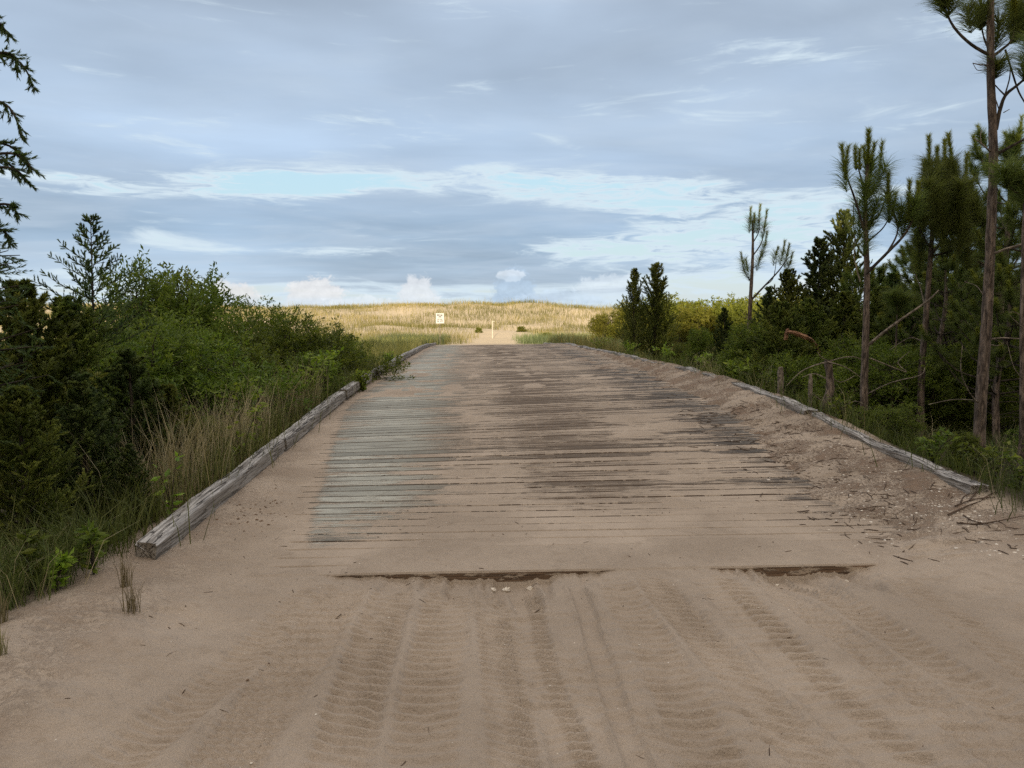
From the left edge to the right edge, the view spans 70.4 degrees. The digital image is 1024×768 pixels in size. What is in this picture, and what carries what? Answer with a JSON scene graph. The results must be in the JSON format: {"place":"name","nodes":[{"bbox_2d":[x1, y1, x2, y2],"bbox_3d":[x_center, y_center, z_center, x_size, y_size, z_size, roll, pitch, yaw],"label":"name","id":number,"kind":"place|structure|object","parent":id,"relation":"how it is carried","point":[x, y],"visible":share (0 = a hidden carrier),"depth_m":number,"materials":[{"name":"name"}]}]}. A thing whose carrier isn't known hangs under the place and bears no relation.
{"place":"outdoors","nodes":[
{"label":"outdoors","id":0,"kind":"place"},
{"bbox_2d":[0,490,152,612],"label":"corner grass","id":1,"kind":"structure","parent":0,"point":[42,569],"depth_m":4.93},
{"bbox_2d":[3,354,331,538],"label":"dry grass","id":2,"kind":"structure","parent":0,"point":[184,451],"depth_m":7.50,"materials":[{"name":"plant"}]},
{"bbox_2d":[0,351,390,571],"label":"green grass","id":3,"kind":"structure","parent":0,"point":[156,518],"depth_m":6.42,"materials":[{"name":"plant"}]},
{"bbox_2d":[109,333,432,365],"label":"field grass","id":4,"kind":"structure","parent":0,"point":[400,350],"depth_m":37.14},
{"bbox_2d":[356,330,450,348],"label":"sage grass","id":5,"kind":"structure","parent":0,"point":[420,336],"depth_m":48.90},
{"bbox_2d":[0,303,1023,767],"bbox_3d":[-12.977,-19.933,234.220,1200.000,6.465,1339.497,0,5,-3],"label":"ground","id":6,"kind":"structure","parent":0,"point":[924,649],"depth_m":4.05,"materials":[{"name":"sand"}]},
{"bbox_2d":[0,583,14,623],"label":"grass tuft","id":7,"kind":"object","parent":6,"relation":"on","point":[3,614],"visible":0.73,"depth_m":4.02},
{"bbox_2d":[10,527,51,588],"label":"leafy weed","id":8,"kind":"object","parent":6,"relation":"on","point":[27,540],"visible":0.64,"depth_m":4.77,"materials":[{"name":"green plant"}]},
{"bbox_2d":[0,15,71,515],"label":"tall cedar","id":9,"kind":"object","parent":6,"relation":"on","point":[23,161],"visible":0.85,"depth_m":5.86,"materials":[{"name":"green plant"}]},
{"bbox_2d":[0,385,110,559],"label":"cedar tree","id":10,"kind":"object","parent":6,"relation":"on","point":[24,456],"visible":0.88,"depth_m":5.72,"materials":[{"name":"green plant"}]},
{"bbox_2d":[45,548,77,590],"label":"leafy weed","id":11,"kind":"object","parent":6,"relation":"on","point":[64,563],"visible":0.78,"depth_m":4.74,"materials":[{"name":"green plant"}]},
{"bbox_2d":[0,277,126,526],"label":"cedar tree","id":12,"kind":"object","parent":6,"relation":"on","point":[32,310],"visible":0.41,"depth_m":7.64,"materials":[{"name":"green plant"}]},
{"bbox_2d":[0,505,139,611],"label":"corner straw","id":13,"kind":"object","parent":6,"relation":"on","point":[47,568],"visible":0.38,"depth_m":4.71,"materials":[{"name":"green plant"}]},
{"bbox_2d":[12,371,132,539],"bbox_3d":[-3.888,0.826,6.466,0.971,1.879,1.067,-2,6,-23],"label":"cedar tree","id":14,"kind":"object","parent":6,"relation":"on","point":[82,397],"visible":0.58,"depth_m":6.40,"materials":[{"name":"green plant"}]},
{"bbox_2d":[1,294,170,488],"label":"cedar tree","id":15,"kind":"object","parent":6,"relation":"on","point":[83,340],"visible":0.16,"depth_m":8.27,"materials":[{"name":"green plant"}]},
{"bbox_2d":[72,518,109,574],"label":"leafy weed","id":16,"kind":"object","parent":6,"relation":"on","point":[89,539],"visible":0.88,"depth_m":4.95,"materials":[{"name":"green plant"}]},
{"bbox_2d":[33,213,159,394],"bbox_3d":[-4.967,-0.019,8.750,1.324,4.050,1.249,-2,5,-20],"label":"young cedar","id":17,"kind":"object","parent":6,"relation":"on","point":[88,267],"visible":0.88,"depth_m":8.63,"materials":[{"name":"green plant"}]},
{"bbox_2d":[0,306,224,420],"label":"shrub","id":18,"kind":"object","parent":6,"relation":"on","point":[152,341],"visible":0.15,"depth_m":10.70,"materials":[{"name":"green plant"}]},
{"bbox_2d":[112,553,135,587],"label":"grass tuft","id":19,"kind":"object","parent":6,"relation":"on","point":[123,585],"visible":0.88,"depth_m":4.74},
{"bbox_2d":[87,443,164,531],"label":"cedar tree","id":20,"kind":"object","parent":6,"relation":"on","point":[129,454],"visible":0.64,"depth_m":6.29,"materials":[{"name":"green plant"}]},
{"bbox_2d":[115,575,145,614],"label":"grass tuft","id":21,"kind":"object","parent":6,"relation":"on","point":[133,605],"visible":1,"depth_m":4.30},
{"bbox_2d":[52,348,223,511],"bbox_3d":[-3.811,0.737,7.436,1.286,2.231,1.413,2,6,25],"label":"cedar tree","id":22,"kind":"object","parent":6,"relation":"on","point":[126,371],"visible":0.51,"depth_m":7.38,"materials":[{"name":"green plant"}]},
{"bbox_2d":[31,244,276,403],"bbox_3d":[-6.623,-0.457,13.848,4.148,4.238,3.844,0,5,6],"label":"shrub","id":23,"kind":"object","parent":6,"relation":"on","point":[220,313],"visible":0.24,"depth_m":13.43,"materials":[{"name":"green plant"}]},
{"bbox_2d":[150,452,183,514],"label":"leafy weed","id":24,"kind":"object","parent":6,"relation":"on","point":[166,473],"visible":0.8,"depth_m":6.15,"materials":[{"name":"green plant"}]},
{"bbox_2d":[125,383,225,489],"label":"cedar tree","id":25,"kind":"object","parent":6,"relation":"on","point":[168,389],"visible":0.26,"depth_m":7.72,"materials":[{"name":"green plant"}]},
{"bbox_2d":[50,324,317,440],"bbox_3d":[-4.799,0.448,10.643,3.635,2.652,3.368,-3,6,-32],"label":"shrub","id":26,"kind":"object","parent":6,"relation":"on","point":[213,384],"visible":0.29,"depth_m":10.49,"materials":[{"name":"green plant"}]},
{"bbox_2d":[121,261,271,404],"bbox_3d":[-6.724,-0.422,14.547,3.793,4.009,3.278,2,5,23],"label":"shrub","id":27,"kind":"object","parent":6,"relation":"on","point":[196,285],"visible":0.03,"depth_m":14.35,"materials":[{"name":"green plant"}]},
{"bbox_2d":[185,413,237,482],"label":"shrub","id":28,"kind":"object","parent":6,"relation":"on","point":[217,430],"visible":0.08,"depth_m":8.48,"materials":[{"name":"green plant"}]},
{"bbox_2d":[213,382,267,462],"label":"leafy weed","id":29,"kind":"object","parent":6,"relation":"on","point":[237,388],"visible":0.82,"depth_m":8.23,"materials":[{"name":"green plant"}]},
{"bbox_2d":[202,339,292,413],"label":"shrub","id":30,"kind":"object","parent":6,"relation":"on","point":[258,354],"visible":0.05,"depth_m":12.79,"materials":[{"name":"green plant"}]},
{"bbox_2d":[244,358,267,450],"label":"leafy weed","id":31,"kind":"object","parent":6,"relation":"on","point":[255,396],"visible":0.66,"depth_m":9.09,"materials":[{"name":"green plant"}]},
{"bbox_2d":[221,293,320,373],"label":"shrub","id":32,"kind":"object","parent":6,"relation":"on","point":[279,321],"visible":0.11,"depth_m":16.21,"materials":[{"name":"green plant"}]},
{"bbox_2d":[236,315,361,372],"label":"shrub","id":33,"kind":"object","parent":6,"relation":"on","point":[268,339],"visible":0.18,"depth_m":15.85,"materials":[{"name":"green plant"}]},
{"bbox_2d":[234,315,364,371],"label":"shrub","id":34,"kind":"object","parent":6,"relation":"on","point":[322,340],"visible":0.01,"depth_m":17.88,"materials":[{"name":"green plant"}]},
{"bbox_2d":[288,355,330,412],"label":"leafy weed","id":35,"kind":"object","parent":6,"relation":"on","point":[313,364],"visible":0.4,"depth_m":12.14,"materials":[{"name":"green plant"}]},
{"bbox_2d":[0,299,621,344],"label":"dune grass","id":36,"kind":"structure","parent":6,"relation":"on","point":[419,326],"depth_m":87.09,"materials":[{"name":"plant"}]},
{"bbox_2d":[284,349,352,404],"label":"shrub","id":37,"kind":"object","parent":6,"relation":"on","point":[303,359],"visible":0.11,"depth_m":14.13,"materials":[{"name":"green plant"}]},
{"bbox_2d":[305,345,343,399],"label":"leafy weed","id":38,"kind":"object","parent":6,"relation":"on","point":[325,372],"visible":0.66,"depth_m":13.47,"materials":[{"name":"green plant"}]},
{"bbox_2d":[45,295,616,324],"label":"sea oats","id":39,"kind":"object","parent":6,"relation":"on","point":[434,307],"visible":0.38,"depth_m":92.80,"materials":[{"name":"beige plant"}]},
{"bbox_2d":[279,324,414,386],"bbox_3d":[-4.695,-0.163,17.252,4.024,2.569,3.728,5,7,42],"label":"shrub","id":40,"kind":"object","parent":6,"relation":"on","point":[346,361],"visible":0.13,"depth_m":16.99,"materials":[{"name":"green plant"}]},
{"bbox_2d":[65,451,993,765],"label":"twig litter","id":41,"kind":"object","parent":6,"relation":"on","point":[539,609],"visible":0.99,"depth_m":4.67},
{"bbox_2d":[135,343,988,581],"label":"plank bridge","id":42,"kind":"structure","parent":6,"relation":"on","point":[549,434],"depth_m":7.95,"materials":[{"name":"wood"}]},
{"bbox_2d":[349,368,371,390],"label":"leafy weed","id":43,"kind":"object","parent":42,"relation":"on","point":[362,382],"visible":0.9,"depth_m":14.74,"materials":[{"name":"green plant"}]},
{"bbox_2d":[586,311,614,340],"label":"sunlit shrub","id":44,"kind":"object","parent":6,"relation":"on","point":[600,323],"visible":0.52,"depth_m":46.84,"materials":[{"name":"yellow plant"}]},
{"bbox_2d":[605,299,652,342],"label":"sunlit shrub","id":45,"kind":"object","parent":6,"relation":"on","point":[611,332],"visible":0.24,"depth_m":43.70,"materials":[{"name":"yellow plant"}]},
{"bbox_2d":[614,268,657,355],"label":"columnar cedar","id":46,"kind":"object","parent":6,"relation":"on","point":[634,320],"visible":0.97,"depth_m":24.06,"materials":[{"name":"green plant"}]},
{"bbox_2d":[628,262,684,359],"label":"columnar cedar","id":47,"kind":"object","parent":6,"relation":"on","point":[658,284],"visible":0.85,"depth_m":24.54,"materials":[{"name":"green plant"}]},
{"bbox_2d":[658,342,689,365],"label":"shrub","id":48,"kind":"object","parent":6,"relation":"on","point":[680,350],"visible":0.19,"depth_m":24.15,"materials":[{"name":"green plant"}]},
{"bbox_2d":[643,292,710,334],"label":"sunlit shrub","id":49,"kind":"object","parent":6,"relation":"on","point":[699,301],"visible":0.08,"depth_m":45.16,"materials":[{"name":"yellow plant"}]},
{"bbox_2d":[656,301,728,348],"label":"sunlit shrub","id":50,"kind":"object","parent":6,"relation":"on","point":[688,323],"visible":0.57,"depth_m":37.30,"materials":[{"name":"green plant"}]},
{"bbox_2d":[674,326,718,368],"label":"shrub","id":51,"kind":"object","parent":6,"relation":"on","point":[699,345],"visible":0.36,"depth_m":22.15,"materials":[{"name":"green plant"}]},
{"bbox_2d":[684,299,740,349],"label":"sunlit shrub","id":52,"kind":"object","parent":6,"relation":"on","point":[727,305],"visible":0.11,"depth_m":37.51,"materials":[{"name":"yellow plant"}]},
{"bbox_2d":[706,307,735,368],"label":"cedar tree","id":53,"kind":"object","parent":6,"relation":"on","point":[722,320],"visible":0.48,"depth_m":21.26,"materials":[{"name":"green plant"}]},
{"bbox_2d":[723,357,750,379],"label":"leafy weed","id":54,"kind":"object","parent":6,"relation":"on","point":[732,368],"visible":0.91,"depth_m":13.43,"materials":[{"name":"green plant"}]},
{"bbox_2d":[698,292,778,321],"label":"sunlit shrub","id":55,"kind":"object","parent":6,"relation":"on","point":[742,300],"visible":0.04,"depth_m":45.43,"materials":[{"name":"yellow plant"}]},
{"bbox_2d":[711,320,773,377],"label":"shrub","id":56,"kind":"object","parent":6,"relation":"on","point":[743,345],"visible":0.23,"depth_m":17.81,"materials":[{"name":"green plant"}]},
{"bbox_2d":[722,297,778,343],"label":"sunlit shrub","id":57,"kind":"object","parent":6,"relation":"on","point":[741,318],"visible":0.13,"depth_m":36.43,"materials":[{"name":"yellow plant"}]},
{"bbox_2d":[725,335,785,380],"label":"shrub","id":58,"kind":"object","parent":6,"relation":"on","point":[749,355],"visible":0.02,"depth_m":16.01,"materials":[{"name":"green plant"}]},
{"bbox_2d":[749,286,776,341],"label":"cedar tree","id":59,"kind":"object","parent":6,"relation":"on","point":[767,299],"visible":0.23,"depth_m":19.25,"materials":[{"name":"green plant"}]},
{"bbox_2d":[734,203,797,334],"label":"pine tree","id":60,"kind":"object","parent":6,"relation":"on","point":[751,222],"visible":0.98,"depth_m":20.15,"materials":[{"name":"green plant"}]},
{"bbox_2d":[758,367,776,391],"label":"leafy weed","id":61,"kind":"object","parent":6,"relation":"on","point":[767,380],"visible":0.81,"depth_m":12.17,"materials":[{"name":"green plant"}]},
{"bbox_2d":[725,301,822,391],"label":"cedar tree","id":62,"kind":"object","parent":6,"relation":"on","point":[782,314],"visible":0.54,"depth_m":14.18,"materials":[{"name":"green plant"}]},
{"bbox_2d":[747,267,813,351],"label":"cedar tree","id":63,"kind":"object","parent":6,"relation":"on","point":[789,281],"visible":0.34,"depth_m":17.66,"materials":[{"name":"green plant"}]},
{"bbox_2d":[777,367,783,393],"bbox_3d":[4.410,0.099,11.916,0.113,0.762,0.106,0,5,-3],"label":"wooden post","id":64,"kind":"object","parent":6,"relation":"on","point":[780,375],"visible":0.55,"depth_m":11.87,"materials":[{"name":"grey wood"}]},
{"bbox_2d":[759,297,855,393],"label":"cedar tree","id":65,"kind":"object","parent":6,"relation":"on","point":[807,309],"visible":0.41,"depth_m":15.19,"materials":[{"name":"green plant"}]},
{"bbox_2d":[592,359,1023,563],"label":"twig litter","id":66,"kind":"object","parent":6,"relation":"on","point":[828,469],"visible":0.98,"depth_m":7.63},
{"bbox_2d":[760,355,858,402],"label":"shrub","id":67,"kind":"object","parent":6,"relation":"on","point":[797,380],"visible":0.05,"depth_m":13.52,"materials":[{"name":"green plant"}]},
{"bbox_2d":[799,388,844,416],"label":"shrub","id":68,"kind":"object","parent":6,"relation":"on","point":[814,393],"visible":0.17,"depth_m":11.69,"materials":[{"name":"green plant"}]},
{"bbox_2d":[795,236,850,348],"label":"cedar tree","id":69,"kind":"object","parent":6,"relation":"on","point":[828,272],"visible":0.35,"depth_m":18.64,"materials":[{"name":"green plant"}]},
{"bbox_2d":[794,291,862,390],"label":"cedar tree","id":70,"kind":"object","parent":6,"relation":"on","point":[843,309],"visible":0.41,"depth_m":15.76,"materials":[{"name":"green plant"}]},
{"bbox_2d":[802,208,872,323],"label":"cedar tree","id":71,"kind":"object","parent":6,"relation":"on","point":[845,251],"visible":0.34,"depth_m":19.66,"materials":[{"name":"green plant"}]},
{"bbox_2d":[825,394,852,419],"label":"leafy weed","id":72,"kind":"object","parent":6,"relation":"on","point":[841,414],"visible":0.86,"depth_m":9.73,"materials":[{"name":"green plant"}]},
{"bbox_2d":[747,332,933,430],"bbox_3d":[5.848,0.115,12.805,2.643,2.051,2.989,-2,5,-22],"label":"shrub","id":73,"kind":"object","parent":6,"relation":"on","point":[841,374],"visible":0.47,"depth_m":12.58,"materials":[{"name":"green plant"}]},
{"bbox_2d":[784,328,819,351],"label":"broken branch","id":74,"kind":"object","parent":73,"relation":"in","point":[801,335],"visible":0.9,"depth_m":13.44,"materials":[{"name":"orange wood"}]},
{"bbox_2d":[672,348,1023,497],"bbox_3d":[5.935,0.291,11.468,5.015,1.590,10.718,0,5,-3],"label":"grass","id":75,"kind":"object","parent":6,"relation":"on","point":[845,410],"visible":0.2,"depth_m":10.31,"materials":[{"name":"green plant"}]},
{"bbox_2d":[787,351,909,414],"bbox_3d":[5.221,0.149,10.970,2.545,1.296,0.625,-2,5,-19],"label":"snag","id":76,"kind":"object","parent":6,"relation":"on","point":[828,366],"visible":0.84,"depth_m":10.89,"materials":[{"name":"brown wood"}]},
{"bbox_2d":[716,430,1023,555],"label":"shell fragments","id":77,"kind":"object","parent":6,"relation":"on","point":[915,512],"visible":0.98,"depth_m":6.47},
{"bbox_2d":[832,285,920,372],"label":"cedar tree","id":78,"kind":"object","parent":6,"relation":"on","point":[875,306],"visible":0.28,"depth_m":14.91,"materials":[{"name":"green plant"}]},
{"bbox_2d":[831,262,932,343],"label":"tree","id":79,"kind":"object","parent":6,"relation":"on","point":[876,279],"visible":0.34,"depth_m":17.24,"materials":[{"name":"green plant"}]},
{"bbox_2d":[827,126,938,428],"bbox_3d":[5.590,-1.319,11.206,1.739,5.222,0.986,0,5,-3],"label":"pine tree","id":80,"kind":"object","parent":6,"relation":"on","point":[909,211],"visible":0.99,"depth_m":11.11,"materials":[{"name":"green plant"}]},
{"bbox_2d":[843,401,928,453],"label":"shrub","id":81,"kind":"object","parent":6,"relation":"on","point":[902,419],"visible":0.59,"depth_m":9.83,"materials":[{"name":"green plant"}]},
{"bbox_2d":[845,336,944,416],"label":"shrub","id":82,"kind":"object","parent":6,"relation":"on","point":[878,341],"visible":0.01,"depth_m":14.24,"materials":[{"name":"green plant"}]},
{"bbox_2d":[876,279,920,408],"bbox_3d":[6.840,-0.368,12.950,0.864,3.062,0.660,0,5,-3],"label":"sapling trunk","id":83,"kind":"object","parent":6,"relation":"on","point":[898,301],"visible":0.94,"depth_m":12.80,"materials":[{"name":"plant"}]},
{"bbox_2d":[870,271,933,403],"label":"cedar tree","id":84,"kind":"object","parent":6,"relation":"on","point":[890,275],"visible":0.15,"depth_m":16.25,"materials":[{"name":"green plant"}]},
{"bbox_2d":[845,349,973,431],"bbox_3d":[7.280,0.186,13.087,2.048,1.737,2.210,-3,6,-28],"label":"shrub","id":85,"kind":"object","parent":6,"relation":"on","point":[943,393],"visible":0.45,"depth_m":12.56,"materials":[{"name":"green plant"}]},
{"bbox_2d":[880,243,954,348],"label":"pine tree","id":86,"kind":"object","parent":6,"relation":"on","point":[894,267],"visible":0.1,"depth_m":18.35,"materials":[{"name":"green plant"}]},
{"bbox_2d":[914,426,959,462],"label":"leafy weed","id":87,"kind":"object","parent":6,"relation":"on","point":[940,439],"visible":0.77,"depth_m":7.93,"materials":[{"name":"green plant"}]},
{"bbox_2d":[890,128,987,435],"bbox_3d":[6.933,-1.430,11.762,1.535,5.392,1.891,1,5,15],"label":"pine tree","id":88,"kind":"object","parent":6,"relation":"on","point":[955,200],"visible":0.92,"depth_m":11.49,"materials":[{"name":"green plant"}]},
{"bbox_2d":[870,187,1019,358],"bbox_3d":[10.094,-1.789,16.048,3.398,5.289,3.716,-1,5,-15],"label":"pine tree","id":89,"kind":"object","parent":6,"relation":"on","point":[908,279],"visible":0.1,"depth_m":15.70,"materials":[{"name":"green plant"}]},
{"bbox_2d":[872,248,1018,361],"bbox_3d":[8.096,-0.886,14.053,2.446,3.656,2.676,0,5,-1],"label":"cedar tree","id":90,"kind":"object","parent":6,"relation":"on","point":[944,266],"visible":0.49,"depth_m":13.94,"materials":[{"name":"green plant"}]},
{"bbox_2d":[872,334,1019,431],"bbox_3d":[7.958,0.038,13.382,2.874,1.973,2.542,-2,5,-20],"label":"shrub","id":91,"kind":"object","parent":6,"relation":"on","point":[954,356],"visible":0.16,"depth_m":12.73,"materials":[{"name":"green plant"}]},
{"bbox_2d":[904,216,1020,345],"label":"pine tree","id":92,"kind":"object","parent":6,"relation":"on","point":[995,285],"visible":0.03,"depth_m":17.77,"materials":[{"name":"green plant"}]},
{"bbox_2d":[909,113,1023,396],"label":"pine tree","id":93,"kind":"object","parent":6,"relation":"on","point":[977,153],"visible":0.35,"depth_m":14.38,"materials":[{"name":"green plant"}]},
{"bbox_2d":[913,321,1019,435],"bbox_3d":[8.443,0.009,12.691,2.506,2.242,2.166,4,6,35],"label":"shrub","id":94,"kind":"object","parent":6,"relation":"on","point":[1005,408],"visible":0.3,"depth_m":12.49,"materials":[{"name":"green plant"}]},
{"bbox_2d":[917,260,1020,445],"bbox_3d":[7.371,-0.398,11.055,1.894,3.105,2.068,-1,5,-16],"label":"pine tree","id":95,"kind":"object","parent":6,"relation":"on","point":[1001,277],"visible":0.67,"depth_m":11.08,"materials":[{"name":"green plant"}]},
{"bbox_2d":[940,430,998,474],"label":"shrub","id":96,"kind":"object","parent":6,"relation":"on","point":[973,440],"visible":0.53,"depth_m":8.60,"materials":[{"name":"green plant"}]},
{"bbox_2d":[918,0,1023,465],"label":"pine tree","id":97,"kind":"object","parent":6,"relation":"on","point":[981,16],"visible":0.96,"depth_m":8.68,"materials":[{"name":"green plant"}]},
{"bbox_2d":[942,188,1022,404],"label":"pine tree","id":98,"kind":"object","parent":6,"relation":"on","point":[1009,297],"visible":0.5,"depth_m":11.57,"materials":[{"name":"green plant"}]},
{"bbox_2d":[947,491,1023,524],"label":"dead stems","id":99,"kind":"object","parent":6,"relation":"on","point":[970,499],"visible":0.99,"depth_m":6.36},
{"bbox_2d":[957,439,1014,481],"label":"leafy weed","id":100,"kind":"object","parent":6,"relation":"on","point":[991,451],"visible":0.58,"depth_m":7.60,"materials":[{"name":"green plant"}]},
{"bbox_2d":[977,29,1023,471],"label":"pine tree","id":101,"kind":"object","parent":6,"relation":"on","point":[1008,175],"visible":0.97,"depth_m":8.39,"materials":[{"name":"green plant"}]},
{"bbox_2d":[1000,451,1023,489],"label":"leafy weed","id":102,"kind":"object","parent":6,"relation":"on","point":[1009,460],"visible":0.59,"depth_m":6.99,"materials":[{"name":"green plant"}]},
{"bbox_2d":[1004,426,1023,462],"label":"shrub","id":103,"kind":"object","parent":6,"relation":"on","point":[1013,436],"visible":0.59,"depth_m":8.80,"materials":[{"name":"green plant"}]},
{"bbox_2d":[0,0,1023,309],"label":"sky","id":104,"kind":"structure","parent":0,"point":[319,152],"materials":[{"name":"blue"}]},
{"bbox_2d":[511,330,690,351],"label":"sage grass","id":105,"kind":"structure","parent":0,"point":[532,339],"depth_m":49.47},
{"bbox_2d":[546,330,720,361],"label":"field grass","id":106,"kind":"structure","parent":0,"point":[593,345],"depth_m":34.62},
{"bbox_2d":[611,345,1023,520],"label":"bank grass","id":107,"kind":"structure","parent":0,"point":[983,474],"depth_m":8.99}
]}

